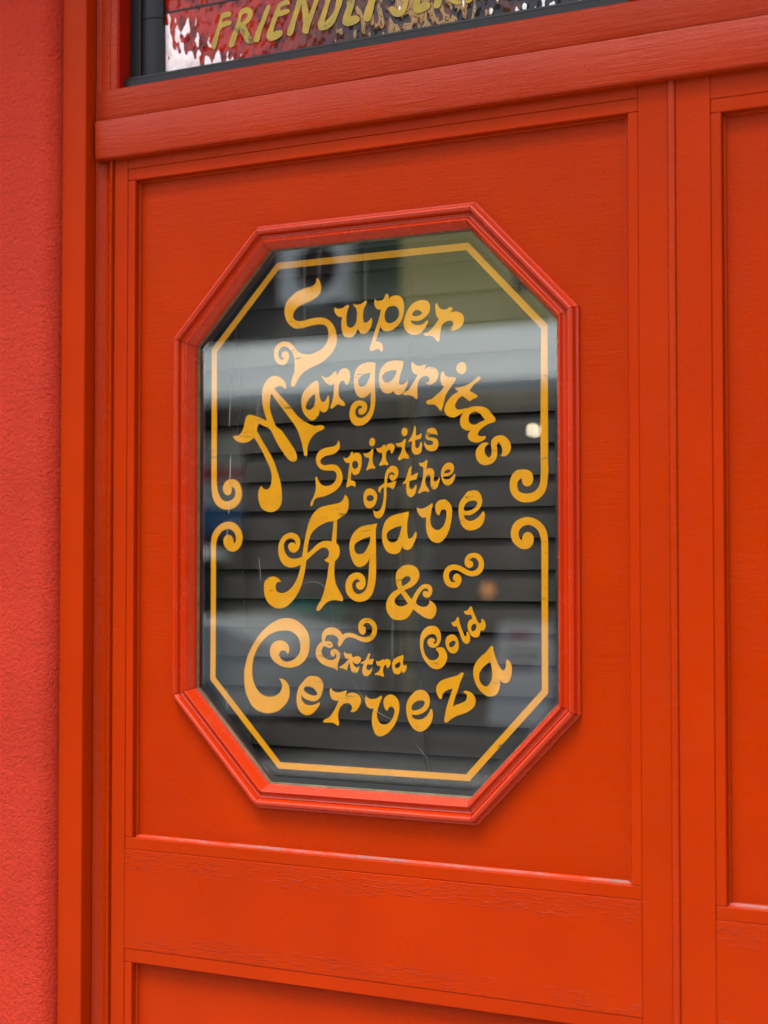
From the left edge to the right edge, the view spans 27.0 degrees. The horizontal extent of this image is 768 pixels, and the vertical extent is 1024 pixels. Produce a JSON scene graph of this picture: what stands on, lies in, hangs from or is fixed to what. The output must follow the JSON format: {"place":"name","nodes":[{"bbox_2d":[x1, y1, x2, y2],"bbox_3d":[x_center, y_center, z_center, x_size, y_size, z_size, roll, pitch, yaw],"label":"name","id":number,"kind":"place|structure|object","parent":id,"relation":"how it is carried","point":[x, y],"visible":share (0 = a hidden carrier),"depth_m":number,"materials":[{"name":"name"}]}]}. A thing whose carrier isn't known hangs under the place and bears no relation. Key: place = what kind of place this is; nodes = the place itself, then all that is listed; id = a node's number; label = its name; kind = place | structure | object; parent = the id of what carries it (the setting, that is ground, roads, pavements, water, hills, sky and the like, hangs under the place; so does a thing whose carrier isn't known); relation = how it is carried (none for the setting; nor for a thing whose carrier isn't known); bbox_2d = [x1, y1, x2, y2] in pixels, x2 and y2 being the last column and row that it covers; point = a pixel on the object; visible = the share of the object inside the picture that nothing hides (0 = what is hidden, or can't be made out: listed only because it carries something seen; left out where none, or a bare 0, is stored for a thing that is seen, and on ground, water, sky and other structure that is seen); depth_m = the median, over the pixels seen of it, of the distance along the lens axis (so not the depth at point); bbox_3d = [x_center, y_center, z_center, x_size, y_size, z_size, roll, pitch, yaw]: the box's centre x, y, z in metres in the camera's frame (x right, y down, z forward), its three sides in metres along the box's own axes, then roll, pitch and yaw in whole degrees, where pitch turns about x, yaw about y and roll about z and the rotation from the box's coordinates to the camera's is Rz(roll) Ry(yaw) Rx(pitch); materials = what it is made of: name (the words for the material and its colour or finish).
{"place":"outdoors","nodes":[
{"label":"outdoors","id":0,"kind":"place"},
{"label":"pavement","id":1,"kind":"structure","parent":0,"visible":0},
{"bbox_2d":[0,0,63,1023],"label":"stucco wall","id":2,"kind":"structure","parent":1,"relation":"on","point":[31,107],"depth_m":2.28,"materials":[{"name":"red paint"}]},
{"bbox_2d":[205,258,555,782],"bbox_3d":[1.158,0.108,3.291,3.000,3.000,3.159,-1,-2,27],"label":"room","id":3,"kind":"object","parent":1,"relation":"on","point":[462,292],"depth_m":4.33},
{"bbox_3d":[2.043,-0.839,1.120,12.600,4.750,0.450,-1,-2,27],"label":"upper wall","id":4,"kind":"object","parent":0,"visible":0},
{"bbox_2d":[57,0,767,1023],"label":"building front","id":5,"kind":"structure","parent":4,"relation":"attached to","point":[109,118],"depth_m":2.25,"materials":[{"name":"orange paint"}]},
{"bbox_2d":[124,0,627,86],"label":"window","id":6,"kind":"structure","parent":5,"relation":"attached to","point":[172,39],"depth_m":2.20,"materials":[{"name":"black glass"}]},
{"bbox_2d":[110,79,680,1023],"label":"door leaf","id":7,"kind":"object","parent":5,"relation":"attached to","point":[532,877],"visible":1,"depth_m":2.06,"materials":[{"name":"orange paint"}]},
{"bbox_2d":[205,237,555,790],"bbox_3d":[0.003,-0.016,2.156,0.632,1.065,0.043,-1,-2,27],"label":"window pane","id":8,"kind":"structure","parent":7,"relation":"in","point":[350,734],"depth_m":2.14,"materials":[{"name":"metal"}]},
{"bbox_2d":[675,66,767,1023],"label":"door leaf","id":9,"kind":"object","parent":5,"relation":"attached to","point":[721,121],"visible":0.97,"depth_m":1.87,"materials":[{"name":"orange paint"}]}
]}

